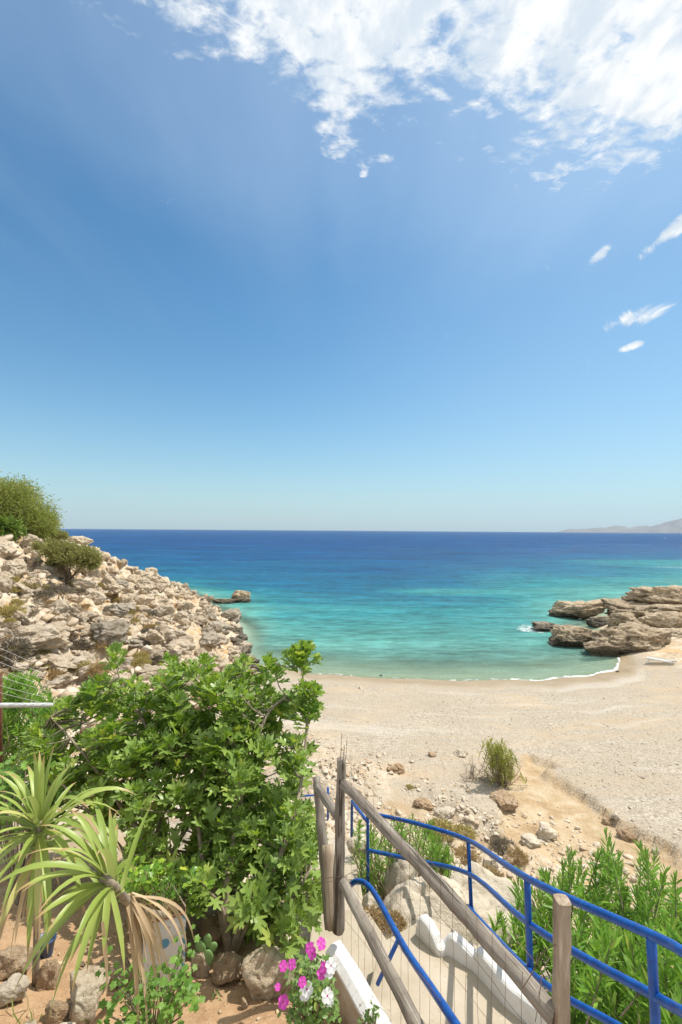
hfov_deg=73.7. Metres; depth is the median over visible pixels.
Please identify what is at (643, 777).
pebbles
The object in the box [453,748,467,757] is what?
rock
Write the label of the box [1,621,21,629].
boulder
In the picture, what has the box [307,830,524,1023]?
steps
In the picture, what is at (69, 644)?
boulder
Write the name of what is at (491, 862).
rock
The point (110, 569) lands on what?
boulder
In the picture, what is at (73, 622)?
scree
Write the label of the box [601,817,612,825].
rock
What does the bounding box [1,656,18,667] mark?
boulder
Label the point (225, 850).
fig tree
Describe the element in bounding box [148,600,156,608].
boulder
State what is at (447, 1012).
blue handrail
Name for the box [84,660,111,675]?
dry shrub
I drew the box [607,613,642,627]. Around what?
sea rock
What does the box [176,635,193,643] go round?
boulder
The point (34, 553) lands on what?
boulder
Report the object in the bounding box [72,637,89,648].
boulder
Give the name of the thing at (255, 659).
boulder
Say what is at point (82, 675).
boulder
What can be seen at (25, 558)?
boulder
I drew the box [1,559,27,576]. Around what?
boulder
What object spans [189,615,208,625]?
boulder
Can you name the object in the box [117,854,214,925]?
leafy plant
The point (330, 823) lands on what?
rubble
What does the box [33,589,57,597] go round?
dry shrub
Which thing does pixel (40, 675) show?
boulder
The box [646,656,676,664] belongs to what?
sunbed
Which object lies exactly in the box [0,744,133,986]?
yucca
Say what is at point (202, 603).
boulder
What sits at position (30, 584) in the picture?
dry shrub
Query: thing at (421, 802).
rock
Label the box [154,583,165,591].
boulder
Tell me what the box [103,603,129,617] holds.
boulder
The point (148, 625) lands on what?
dry shrub
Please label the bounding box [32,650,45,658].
dry shrub
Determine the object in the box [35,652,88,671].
boulder
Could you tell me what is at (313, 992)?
periwinkle plant
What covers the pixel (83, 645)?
dry shrub
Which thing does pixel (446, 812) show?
rock
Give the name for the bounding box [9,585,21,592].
dry shrub
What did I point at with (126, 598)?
boulder
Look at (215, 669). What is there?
boulder
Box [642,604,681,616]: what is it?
sea rock
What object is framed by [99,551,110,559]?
boulder
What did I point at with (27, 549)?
boulder
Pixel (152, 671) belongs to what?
boulder
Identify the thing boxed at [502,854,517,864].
rock
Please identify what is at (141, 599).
boulder
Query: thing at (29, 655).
dry shrub
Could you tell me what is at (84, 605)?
dry shrub
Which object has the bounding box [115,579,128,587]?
boulder
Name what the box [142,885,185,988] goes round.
tin planter
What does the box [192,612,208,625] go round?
boulder
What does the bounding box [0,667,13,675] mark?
dry shrub
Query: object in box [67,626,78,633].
boulder
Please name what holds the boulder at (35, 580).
on the ground at (408, 715)
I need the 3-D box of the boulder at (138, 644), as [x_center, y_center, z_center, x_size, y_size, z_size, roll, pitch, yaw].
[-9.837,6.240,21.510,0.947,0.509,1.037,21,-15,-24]
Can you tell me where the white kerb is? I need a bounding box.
[415,914,546,1023]
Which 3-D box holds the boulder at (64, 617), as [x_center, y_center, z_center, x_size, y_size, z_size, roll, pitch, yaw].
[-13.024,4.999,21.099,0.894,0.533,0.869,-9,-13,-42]
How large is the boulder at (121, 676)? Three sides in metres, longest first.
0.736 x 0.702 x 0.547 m
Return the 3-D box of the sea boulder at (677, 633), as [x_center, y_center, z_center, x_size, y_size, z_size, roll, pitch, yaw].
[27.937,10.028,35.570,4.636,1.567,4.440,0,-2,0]
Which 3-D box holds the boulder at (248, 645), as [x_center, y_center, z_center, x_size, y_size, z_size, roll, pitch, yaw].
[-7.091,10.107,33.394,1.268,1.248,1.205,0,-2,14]
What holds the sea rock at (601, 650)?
in the sea
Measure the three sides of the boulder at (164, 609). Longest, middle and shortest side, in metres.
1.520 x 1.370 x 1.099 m
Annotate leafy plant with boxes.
[95,924,205,1023]
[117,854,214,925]
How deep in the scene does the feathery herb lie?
2.89 m
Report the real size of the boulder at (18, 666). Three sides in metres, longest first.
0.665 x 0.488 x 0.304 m
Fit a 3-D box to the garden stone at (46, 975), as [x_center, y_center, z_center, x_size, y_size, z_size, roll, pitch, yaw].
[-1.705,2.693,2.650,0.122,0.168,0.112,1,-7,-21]
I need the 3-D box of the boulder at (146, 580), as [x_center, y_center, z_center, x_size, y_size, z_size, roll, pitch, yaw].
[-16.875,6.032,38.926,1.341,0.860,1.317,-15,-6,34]
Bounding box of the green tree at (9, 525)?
[0,513,28,541]
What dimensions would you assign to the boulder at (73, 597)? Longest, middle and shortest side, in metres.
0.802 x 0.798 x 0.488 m
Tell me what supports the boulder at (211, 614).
on the ground at (408, 715)
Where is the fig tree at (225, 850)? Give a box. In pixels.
[11,639,328,958]
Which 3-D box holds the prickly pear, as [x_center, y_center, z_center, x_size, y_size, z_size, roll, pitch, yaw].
[-0.853,2.776,2.881,0.136,0.188,0.044,0,-2,0]
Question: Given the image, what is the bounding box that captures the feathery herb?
[143,869,188,916]
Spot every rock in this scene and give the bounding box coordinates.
[212,598,239,603]
[231,590,250,602]
[346,834,365,855]
[362,891,378,911]
[387,763,404,774]
[413,796,433,810]
[428,752,436,756]
[433,806,455,820]
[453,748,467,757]
[482,852,501,869]
[490,789,517,811]
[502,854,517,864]
[520,833,541,848]
[531,621,558,630]
[536,821,557,840]
[548,599,604,618]
[548,625,593,646]
[583,640,619,658]
[585,616,608,627]
[601,598,651,618]
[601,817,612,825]
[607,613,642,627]
[610,811,619,820]
[616,827,637,842]
[621,585,681,604]
[638,611,681,627]
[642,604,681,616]
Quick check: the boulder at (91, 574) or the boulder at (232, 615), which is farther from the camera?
the boulder at (232, 615)
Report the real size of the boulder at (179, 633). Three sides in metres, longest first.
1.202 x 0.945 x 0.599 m
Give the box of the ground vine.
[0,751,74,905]
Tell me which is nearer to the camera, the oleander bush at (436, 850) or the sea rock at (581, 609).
the oleander bush at (436, 850)
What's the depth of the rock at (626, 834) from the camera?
11.89 m
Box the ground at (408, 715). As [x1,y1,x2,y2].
[0,535,681,1023]
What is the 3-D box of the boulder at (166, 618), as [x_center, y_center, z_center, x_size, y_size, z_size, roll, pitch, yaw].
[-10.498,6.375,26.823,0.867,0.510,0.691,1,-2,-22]
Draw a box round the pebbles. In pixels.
[276,681,681,884]
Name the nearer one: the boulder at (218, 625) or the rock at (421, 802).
the rock at (421, 802)
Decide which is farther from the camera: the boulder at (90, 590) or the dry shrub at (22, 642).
the boulder at (90, 590)
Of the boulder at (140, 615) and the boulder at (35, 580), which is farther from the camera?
the boulder at (140, 615)
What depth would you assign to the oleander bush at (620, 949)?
3.80 m
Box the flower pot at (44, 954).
[40,932,56,958]
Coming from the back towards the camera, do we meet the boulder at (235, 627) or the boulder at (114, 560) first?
the boulder at (114, 560)
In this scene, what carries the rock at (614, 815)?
on the ground at (408, 715)
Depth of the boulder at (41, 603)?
22.25 m
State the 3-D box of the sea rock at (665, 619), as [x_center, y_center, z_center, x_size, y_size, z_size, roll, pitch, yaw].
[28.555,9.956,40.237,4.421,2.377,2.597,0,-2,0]
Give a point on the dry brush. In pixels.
(471, 773)
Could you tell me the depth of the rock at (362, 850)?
5.38 m
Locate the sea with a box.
[59,529,681,680]
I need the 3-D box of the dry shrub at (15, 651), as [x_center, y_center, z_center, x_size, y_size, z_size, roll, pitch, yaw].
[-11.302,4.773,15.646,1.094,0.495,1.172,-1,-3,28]
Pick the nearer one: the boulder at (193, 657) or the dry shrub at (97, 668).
the dry shrub at (97, 668)
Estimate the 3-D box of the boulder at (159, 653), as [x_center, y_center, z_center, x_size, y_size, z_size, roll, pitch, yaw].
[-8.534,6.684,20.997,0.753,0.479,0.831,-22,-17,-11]
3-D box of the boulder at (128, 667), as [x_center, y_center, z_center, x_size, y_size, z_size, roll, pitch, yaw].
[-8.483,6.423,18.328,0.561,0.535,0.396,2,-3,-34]
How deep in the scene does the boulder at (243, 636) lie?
37.05 m
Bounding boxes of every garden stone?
[0,944,32,980]
[0,973,29,1007]
[23,1020,36,1023]
[35,959,60,990]
[45,999,68,1023]
[67,964,110,1023]
[109,957,133,987]
[190,951,209,977]
[200,913,231,948]
[211,951,244,985]
[241,997,247,1009]
[242,944,288,1000]
[279,969,294,998]
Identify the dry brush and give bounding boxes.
[459,756,495,783]
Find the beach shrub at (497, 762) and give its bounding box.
[477,738,526,789]
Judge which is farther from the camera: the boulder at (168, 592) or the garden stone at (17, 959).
the boulder at (168, 592)
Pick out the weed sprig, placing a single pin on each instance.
(368, 1018)
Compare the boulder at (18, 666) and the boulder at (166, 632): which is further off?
the boulder at (166, 632)
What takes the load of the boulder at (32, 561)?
on the ground at (408, 715)
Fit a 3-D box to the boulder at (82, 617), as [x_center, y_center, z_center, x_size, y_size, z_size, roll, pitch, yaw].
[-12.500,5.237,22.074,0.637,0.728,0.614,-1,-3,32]
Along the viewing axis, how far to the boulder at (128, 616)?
24.25 m
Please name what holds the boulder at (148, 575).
on the ground at (408, 715)
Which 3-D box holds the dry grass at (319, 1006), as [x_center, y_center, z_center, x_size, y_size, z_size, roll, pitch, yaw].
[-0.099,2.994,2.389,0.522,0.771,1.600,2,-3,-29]
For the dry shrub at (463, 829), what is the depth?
11.50 m
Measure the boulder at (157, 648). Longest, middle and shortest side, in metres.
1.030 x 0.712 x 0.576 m
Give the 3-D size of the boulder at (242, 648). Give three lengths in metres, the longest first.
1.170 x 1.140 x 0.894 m
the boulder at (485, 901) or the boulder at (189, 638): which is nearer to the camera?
the boulder at (485, 901)
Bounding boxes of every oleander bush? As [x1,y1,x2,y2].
[0,667,71,806]
[348,813,460,916]
[488,826,681,1023]
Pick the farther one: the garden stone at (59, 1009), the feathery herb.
the feathery herb
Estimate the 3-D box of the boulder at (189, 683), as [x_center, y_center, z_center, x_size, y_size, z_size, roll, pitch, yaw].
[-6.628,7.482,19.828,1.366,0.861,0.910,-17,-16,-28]
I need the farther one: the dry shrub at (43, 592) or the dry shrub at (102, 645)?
the dry shrub at (43, 592)
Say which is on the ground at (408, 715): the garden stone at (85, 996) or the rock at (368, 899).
the garden stone at (85, 996)
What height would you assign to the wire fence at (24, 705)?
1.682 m
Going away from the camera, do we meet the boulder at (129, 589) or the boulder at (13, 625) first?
the boulder at (13, 625)
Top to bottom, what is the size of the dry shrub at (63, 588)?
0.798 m
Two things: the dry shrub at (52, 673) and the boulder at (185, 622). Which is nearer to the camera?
the dry shrub at (52, 673)
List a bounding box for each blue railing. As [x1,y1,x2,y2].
[301,787,328,819]
[350,799,681,1023]
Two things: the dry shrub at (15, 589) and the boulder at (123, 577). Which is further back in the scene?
the boulder at (123, 577)
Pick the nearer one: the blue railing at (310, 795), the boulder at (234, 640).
the blue railing at (310, 795)
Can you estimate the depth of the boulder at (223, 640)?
29.18 m
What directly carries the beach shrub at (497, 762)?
on the ground at (408, 715)
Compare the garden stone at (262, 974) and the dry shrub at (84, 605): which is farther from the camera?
the dry shrub at (84, 605)
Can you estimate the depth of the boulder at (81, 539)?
39.56 m
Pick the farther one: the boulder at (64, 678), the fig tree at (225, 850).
the boulder at (64, 678)
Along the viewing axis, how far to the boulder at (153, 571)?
44.86 m
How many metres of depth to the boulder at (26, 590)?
22.00 m
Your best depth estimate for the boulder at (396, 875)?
4.89 m
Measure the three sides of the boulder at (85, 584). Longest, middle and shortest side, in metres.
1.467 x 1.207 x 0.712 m
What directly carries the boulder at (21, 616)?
on the ground at (408, 715)
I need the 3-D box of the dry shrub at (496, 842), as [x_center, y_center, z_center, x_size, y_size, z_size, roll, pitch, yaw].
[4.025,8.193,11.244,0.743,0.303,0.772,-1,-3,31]
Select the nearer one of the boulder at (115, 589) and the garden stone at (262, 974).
the garden stone at (262, 974)
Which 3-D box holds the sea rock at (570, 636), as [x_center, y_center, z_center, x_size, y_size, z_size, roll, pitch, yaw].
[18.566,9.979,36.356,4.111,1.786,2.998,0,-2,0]
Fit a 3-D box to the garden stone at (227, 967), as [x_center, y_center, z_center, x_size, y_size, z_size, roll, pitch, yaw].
[-0.702,2.850,2.837,0.204,0.178,0.173,-2,-4,13]
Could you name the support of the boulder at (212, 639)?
on the ground at (408, 715)
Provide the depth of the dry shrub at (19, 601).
19.82 m
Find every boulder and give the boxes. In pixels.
[0,536,17,557]
[0,571,14,584]
[0,576,12,592]
[0,628,12,634]
[0,633,6,641]
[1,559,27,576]
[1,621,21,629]
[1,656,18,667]
[5,610,29,625]
[7,624,69,652]
[11,662,28,670]
[13,584,35,595]
[18,556,28,561]
[19,534,42,546]
[21,605,31,616]
[24,547,31,552]
[24,577,42,592]
[24,657,36,665]
[26,557,43,565]
[29,607,39,615]
[30,550,41,556]
[32,600,49,607]
[32,670,45,678]
[33,569,50,577]
[34,620,45,624]
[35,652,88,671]
[36,566,54,573]
[40,673,71,688]
[42,620,66,630]
[46,599,79,616]
[49,613,70,622]
[58,640,72,649]
[62,672,72,685]
[66,593,78,602]
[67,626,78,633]
[68,536,93,544]
[71,579,97,588]
[72,566,100,580]
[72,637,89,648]
[73,650,95,664]
[74,613,88,622]
[78,665,95,680]
[81,611,100,621]
[81,622,90,633]
[84,588,93,595]
[87,591,106,604]
[89,615,118,624]
[89,619,128,646]
[94,587,104,594]
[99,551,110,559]
[100,568,108,578]
[100,574,117,589]
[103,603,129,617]
[106,566,114,572]
[108,584,124,596]
[109,556,118,563]
[110,674,128,684]
[115,576,129,581]
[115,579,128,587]
[117,559,127,566]
[117,657,130,670]
[119,593,133,602]
[121,602,136,611]
[121,672,132,678]
[123,639,143,649]
[123,665,136,673]
[124,586,134,593]
[124,614,132,618]
[125,567,136,570]
[128,575,139,583]
[129,574,141,582]
[132,629,166,647]
[135,583,150,594]
[135,594,154,604]
[135,613,146,618]
[135,665,166,682]
[136,618,152,624]
[137,571,156,581]
[137,605,151,614]
[140,578,150,583]
[144,567,158,578]
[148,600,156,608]
[148,644,166,653]
[148,650,163,662]
[150,590,157,595]
[151,604,175,618]
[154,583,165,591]
[154,595,168,603]
[155,621,167,625]
[155,624,176,643]
[157,615,169,622]
[160,578,169,587]
[163,587,174,596]
[164,649,181,663]
[166,639,195,654]
[173,610,188,623]
[174,629,186,638]
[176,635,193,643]
[177,601,193,609]
[180,618,191,628]
[182,676,201,685]
[184,655,196,663]
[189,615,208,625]
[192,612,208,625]
[194,648,210,658]
[198,600,209,606]
[199,631,220,648]
[199,659,217,672]
[201,604,210,613]
[201,625,214,632]
[205,595,214,600]
[205,608,216,620]
[210,619,230,634]
[210,651,221,661]
[216,657,229,672]
[217,632,227,645]
[220,608,241,623]
[226,622,242,633]
[227,645,240,654]
[231,637,244,643]
[236,633,247,640]
[237,641,252,653]
[239,645,247,653]
[244,654,256,666]
[250,665,260,671]
[378,874,480,946]
[383,850,420,895]
[450,861,538,961]
[589,621,673,653]
[669,628,681,637]
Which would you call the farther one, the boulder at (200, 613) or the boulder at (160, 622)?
the boulder at (200, 613)
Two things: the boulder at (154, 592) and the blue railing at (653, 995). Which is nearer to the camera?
the blue railing at (653, 995)
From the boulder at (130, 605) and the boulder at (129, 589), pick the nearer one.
the boulder at (130, 605)
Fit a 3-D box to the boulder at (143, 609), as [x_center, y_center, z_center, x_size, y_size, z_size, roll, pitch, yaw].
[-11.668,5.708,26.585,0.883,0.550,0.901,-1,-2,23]
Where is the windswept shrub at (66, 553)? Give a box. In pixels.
[28,536,105,584]
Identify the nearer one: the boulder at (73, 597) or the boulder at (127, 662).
the boulder at (127, 662)
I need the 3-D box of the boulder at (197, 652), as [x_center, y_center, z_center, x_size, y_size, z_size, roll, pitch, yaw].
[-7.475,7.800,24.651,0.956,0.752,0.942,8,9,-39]
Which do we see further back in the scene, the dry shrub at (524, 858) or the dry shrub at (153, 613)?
the dry shrub at (153, 613)
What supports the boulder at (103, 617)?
on the ground at (408, 715)
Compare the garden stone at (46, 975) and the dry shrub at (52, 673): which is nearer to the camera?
the garden stone at (46, 975)
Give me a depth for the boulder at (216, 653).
25.74 m
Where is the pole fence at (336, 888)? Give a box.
[313,733,571,1023]
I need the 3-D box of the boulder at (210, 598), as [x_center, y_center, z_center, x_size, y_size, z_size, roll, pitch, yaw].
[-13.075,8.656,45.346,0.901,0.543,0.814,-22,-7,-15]
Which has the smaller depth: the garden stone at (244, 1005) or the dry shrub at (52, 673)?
the garden stone at (244, 1005)
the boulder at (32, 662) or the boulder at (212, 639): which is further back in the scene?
the boulder at (212, 639)
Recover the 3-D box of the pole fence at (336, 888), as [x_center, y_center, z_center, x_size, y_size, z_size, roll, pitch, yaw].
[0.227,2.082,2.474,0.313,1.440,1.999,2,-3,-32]
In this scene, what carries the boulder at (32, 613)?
on the ground at (408, 715)
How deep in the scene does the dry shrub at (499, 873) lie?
9.77 m
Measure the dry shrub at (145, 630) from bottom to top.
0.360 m
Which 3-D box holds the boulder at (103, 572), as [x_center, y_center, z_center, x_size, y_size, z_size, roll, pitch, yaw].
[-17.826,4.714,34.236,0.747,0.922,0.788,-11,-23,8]
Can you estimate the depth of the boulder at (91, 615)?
23.05 m
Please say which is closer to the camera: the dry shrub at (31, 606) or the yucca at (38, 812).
the yucca at (38, 812)
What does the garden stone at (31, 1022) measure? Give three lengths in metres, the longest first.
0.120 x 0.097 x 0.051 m
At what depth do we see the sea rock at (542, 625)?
41.37 m
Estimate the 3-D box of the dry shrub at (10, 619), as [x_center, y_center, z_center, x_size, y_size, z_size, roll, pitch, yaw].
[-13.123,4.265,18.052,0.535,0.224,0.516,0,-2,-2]
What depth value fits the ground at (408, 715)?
16.88 m
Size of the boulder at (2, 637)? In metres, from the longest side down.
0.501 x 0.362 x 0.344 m
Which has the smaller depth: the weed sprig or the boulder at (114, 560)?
the weed sprig
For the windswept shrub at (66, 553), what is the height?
3.001 m
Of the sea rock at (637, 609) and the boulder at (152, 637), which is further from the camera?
the sea rock at (637, 609)
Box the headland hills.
[558,518,681,532]
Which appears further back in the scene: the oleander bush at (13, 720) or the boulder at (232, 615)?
the boulder at (232, 615)
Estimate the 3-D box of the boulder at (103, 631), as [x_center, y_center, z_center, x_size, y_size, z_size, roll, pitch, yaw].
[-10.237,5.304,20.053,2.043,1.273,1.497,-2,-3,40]
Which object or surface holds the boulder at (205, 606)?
on the ground at (408, 715)
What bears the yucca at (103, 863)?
in the tin planter at (170, 949)
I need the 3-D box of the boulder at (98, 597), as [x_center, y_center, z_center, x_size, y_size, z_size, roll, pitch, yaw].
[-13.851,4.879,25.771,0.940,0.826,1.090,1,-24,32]
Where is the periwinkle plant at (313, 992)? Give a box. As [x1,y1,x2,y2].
[275,937,341,1023]
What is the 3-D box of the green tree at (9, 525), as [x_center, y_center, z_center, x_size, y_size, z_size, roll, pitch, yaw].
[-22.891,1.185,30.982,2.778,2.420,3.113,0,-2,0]
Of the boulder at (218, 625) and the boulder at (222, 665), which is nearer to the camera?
the boulder at (222, 665)
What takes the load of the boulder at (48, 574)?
on the ground at (408, 715)
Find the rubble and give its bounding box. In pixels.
[243,729,644,972]
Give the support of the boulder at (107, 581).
on the ground at (408, 715)
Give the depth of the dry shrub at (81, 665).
16.91 m
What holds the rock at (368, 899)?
on the steps
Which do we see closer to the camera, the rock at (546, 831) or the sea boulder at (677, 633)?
the rock at (546, 831)
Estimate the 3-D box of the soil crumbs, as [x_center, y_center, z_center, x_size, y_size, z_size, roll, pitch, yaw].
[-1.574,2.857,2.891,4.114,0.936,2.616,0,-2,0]
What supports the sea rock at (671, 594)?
on the ground at (408, 715)
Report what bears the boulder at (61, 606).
on the ground at (408, 715)
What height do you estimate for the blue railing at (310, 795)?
0.618 m
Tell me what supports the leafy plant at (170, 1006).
on the ground at (408, 715)
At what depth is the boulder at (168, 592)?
39.70 m
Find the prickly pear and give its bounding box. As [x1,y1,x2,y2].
[195,934,216,965]
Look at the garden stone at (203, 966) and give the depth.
2.84 m
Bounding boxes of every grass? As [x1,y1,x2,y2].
[6,968,89,1023]
[241,959,346,1023]
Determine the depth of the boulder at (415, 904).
4.25 m
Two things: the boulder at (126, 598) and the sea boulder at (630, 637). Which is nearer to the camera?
the boulder at (126, 598)
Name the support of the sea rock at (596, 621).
in the sea
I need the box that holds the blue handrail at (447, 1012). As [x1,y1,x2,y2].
[350,878,460,1023]
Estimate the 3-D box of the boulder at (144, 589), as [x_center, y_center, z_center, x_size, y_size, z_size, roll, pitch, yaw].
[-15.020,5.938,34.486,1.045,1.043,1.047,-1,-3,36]
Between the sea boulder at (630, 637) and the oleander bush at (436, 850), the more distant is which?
the sea boulder at (630, 637)
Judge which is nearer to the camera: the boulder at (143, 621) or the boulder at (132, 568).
the boulder at (143, 621)
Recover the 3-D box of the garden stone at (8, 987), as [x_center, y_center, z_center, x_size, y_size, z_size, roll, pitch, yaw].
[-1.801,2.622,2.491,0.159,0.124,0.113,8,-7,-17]
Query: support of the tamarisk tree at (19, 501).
on the ground at (408, 715)
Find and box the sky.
[0,0,681,531]
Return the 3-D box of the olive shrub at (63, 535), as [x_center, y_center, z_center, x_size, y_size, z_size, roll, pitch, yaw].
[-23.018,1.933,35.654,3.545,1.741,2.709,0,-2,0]
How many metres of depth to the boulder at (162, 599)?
35.30 m
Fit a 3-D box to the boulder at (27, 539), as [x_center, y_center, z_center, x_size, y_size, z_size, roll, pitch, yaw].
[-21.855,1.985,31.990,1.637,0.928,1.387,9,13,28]
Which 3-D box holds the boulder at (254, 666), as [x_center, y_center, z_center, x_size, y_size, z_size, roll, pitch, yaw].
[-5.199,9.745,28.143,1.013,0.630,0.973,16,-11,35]
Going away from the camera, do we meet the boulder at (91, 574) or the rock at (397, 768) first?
the rock at (397, 768)
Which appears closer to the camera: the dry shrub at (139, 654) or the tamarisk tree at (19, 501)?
the dry shrub at (139, 654)
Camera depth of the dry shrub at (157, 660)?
20.73 m
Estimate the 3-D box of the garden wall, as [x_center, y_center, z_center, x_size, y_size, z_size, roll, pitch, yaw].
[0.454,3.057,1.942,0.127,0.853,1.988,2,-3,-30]
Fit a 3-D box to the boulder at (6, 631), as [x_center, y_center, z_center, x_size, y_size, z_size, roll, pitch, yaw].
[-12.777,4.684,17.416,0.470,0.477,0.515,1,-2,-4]
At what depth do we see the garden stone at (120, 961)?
2.71 m
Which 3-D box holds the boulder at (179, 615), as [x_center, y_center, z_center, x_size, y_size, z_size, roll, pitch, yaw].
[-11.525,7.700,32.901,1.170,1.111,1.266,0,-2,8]
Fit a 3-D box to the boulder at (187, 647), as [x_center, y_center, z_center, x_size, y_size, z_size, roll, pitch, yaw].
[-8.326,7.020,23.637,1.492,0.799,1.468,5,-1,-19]
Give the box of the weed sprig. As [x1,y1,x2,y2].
[358,999,379,1023]
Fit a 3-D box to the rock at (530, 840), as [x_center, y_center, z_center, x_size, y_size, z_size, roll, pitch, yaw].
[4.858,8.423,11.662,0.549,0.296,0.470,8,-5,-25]
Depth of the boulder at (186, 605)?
36.56 m
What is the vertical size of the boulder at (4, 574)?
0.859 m
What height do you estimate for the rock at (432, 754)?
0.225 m
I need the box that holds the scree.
[0,534,265,821]
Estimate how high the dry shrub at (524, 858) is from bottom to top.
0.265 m
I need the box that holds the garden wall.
[325,940,392,1023]
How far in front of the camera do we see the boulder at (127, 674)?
17.61 m
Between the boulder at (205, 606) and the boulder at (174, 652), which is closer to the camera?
the boulder at (174, 652)
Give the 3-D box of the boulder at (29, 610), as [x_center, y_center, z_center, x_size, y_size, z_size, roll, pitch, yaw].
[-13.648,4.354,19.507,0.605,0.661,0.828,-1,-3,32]
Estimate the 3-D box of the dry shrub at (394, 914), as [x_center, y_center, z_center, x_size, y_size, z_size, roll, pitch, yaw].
[0.435,3.471,3.865,0.280,0.140,0.282,0,-2,10]
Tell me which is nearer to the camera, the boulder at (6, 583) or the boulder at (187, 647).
the boulder at (6, 583)
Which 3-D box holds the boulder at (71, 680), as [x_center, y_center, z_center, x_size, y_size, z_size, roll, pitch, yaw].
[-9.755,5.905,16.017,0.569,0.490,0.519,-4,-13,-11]
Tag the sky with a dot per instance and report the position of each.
(320, 265)
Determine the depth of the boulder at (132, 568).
40.48 m
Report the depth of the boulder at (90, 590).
26.40 m
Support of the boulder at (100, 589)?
on the ground at (408, 715)
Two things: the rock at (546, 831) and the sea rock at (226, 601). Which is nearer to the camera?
the rock at (546, 831)
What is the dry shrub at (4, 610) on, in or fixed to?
on the ground at (408, 715)
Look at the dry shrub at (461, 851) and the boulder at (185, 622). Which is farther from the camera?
the boulder at (185, 622)
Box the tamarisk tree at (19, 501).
[0,470,66,540]
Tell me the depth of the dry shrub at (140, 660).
19.65 m
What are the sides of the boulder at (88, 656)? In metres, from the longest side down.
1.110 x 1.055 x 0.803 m
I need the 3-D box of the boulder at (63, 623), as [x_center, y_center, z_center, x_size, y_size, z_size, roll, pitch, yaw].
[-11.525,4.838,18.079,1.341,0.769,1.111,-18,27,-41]
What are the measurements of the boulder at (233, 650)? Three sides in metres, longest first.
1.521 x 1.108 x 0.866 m
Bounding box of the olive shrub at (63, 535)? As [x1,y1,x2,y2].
[32,527,69,541]
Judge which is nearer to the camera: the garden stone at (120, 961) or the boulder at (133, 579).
the garden stone at (120, 961)
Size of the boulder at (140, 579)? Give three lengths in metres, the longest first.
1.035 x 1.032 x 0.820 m
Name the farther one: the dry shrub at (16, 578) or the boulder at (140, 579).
the boulder at (140, 579)
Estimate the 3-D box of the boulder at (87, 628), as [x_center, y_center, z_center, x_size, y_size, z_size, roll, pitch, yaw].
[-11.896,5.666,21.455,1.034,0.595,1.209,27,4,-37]
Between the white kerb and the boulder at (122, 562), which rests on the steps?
the white kerb
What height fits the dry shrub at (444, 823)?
0.328 m
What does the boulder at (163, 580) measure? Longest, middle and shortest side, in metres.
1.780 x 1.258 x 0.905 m
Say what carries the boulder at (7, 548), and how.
on the ground at (408, 715)
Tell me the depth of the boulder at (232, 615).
42.09 m
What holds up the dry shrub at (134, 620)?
on the ground at (408, 715)
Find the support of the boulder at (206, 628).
on the ground at (408, 715)
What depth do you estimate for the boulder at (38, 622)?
19.97 m
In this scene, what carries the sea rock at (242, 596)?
in the sea
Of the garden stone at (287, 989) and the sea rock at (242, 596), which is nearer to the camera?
the garden stone at (287, 989)
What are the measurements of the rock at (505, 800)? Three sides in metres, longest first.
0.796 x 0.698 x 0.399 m
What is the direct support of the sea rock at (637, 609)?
on the ground at (408, 715)
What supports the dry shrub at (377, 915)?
on the steps
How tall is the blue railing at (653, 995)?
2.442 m
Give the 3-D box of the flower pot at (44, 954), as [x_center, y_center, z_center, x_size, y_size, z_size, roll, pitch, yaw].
[-1.875,2.770,2.891,0.115,0.128,0.115,0,-2,0]
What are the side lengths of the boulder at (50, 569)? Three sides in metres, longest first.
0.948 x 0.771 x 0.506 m
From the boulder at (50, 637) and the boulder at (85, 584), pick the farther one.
the boulder at (85, 584)
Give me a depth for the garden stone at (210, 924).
3.15 m
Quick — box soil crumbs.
[0,869,331,1023]
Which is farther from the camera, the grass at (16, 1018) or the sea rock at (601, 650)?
the sea rock at (601, 650)
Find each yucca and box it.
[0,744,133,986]
[0,806,193,1023]
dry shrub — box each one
[0,605,26,617]
[0,635,37,657]
[0,645,33,658]
[0,649,42,669]
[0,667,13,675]
[3,617,18,621]
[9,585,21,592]
[10,598,26,604]
[12,576,20,580]
[19,580,41,587]
[27,605,39,612]
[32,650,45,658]
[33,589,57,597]
[42,668,67,681]
[45,582,76,596]
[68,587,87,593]
[69,635,95,650]
[69,660,91,672]
[80,603,92,608]
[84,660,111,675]
[86,640,110,650]
[130,656,151,666]
[131,618,140,622]
[131,650,149,659]
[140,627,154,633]
[142,623,156,628]
[148,610,157,615]
[150,656,163,663]
[363,903,385,931]
[378,908,407,938]
[423,816,462,841]
[451,844,480,864]
[452,823,479,839]
[482,864,504,876]
[488,836,518,855]
[507,846,528,869]
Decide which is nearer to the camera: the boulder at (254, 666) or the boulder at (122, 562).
the boulder at (254, 666)

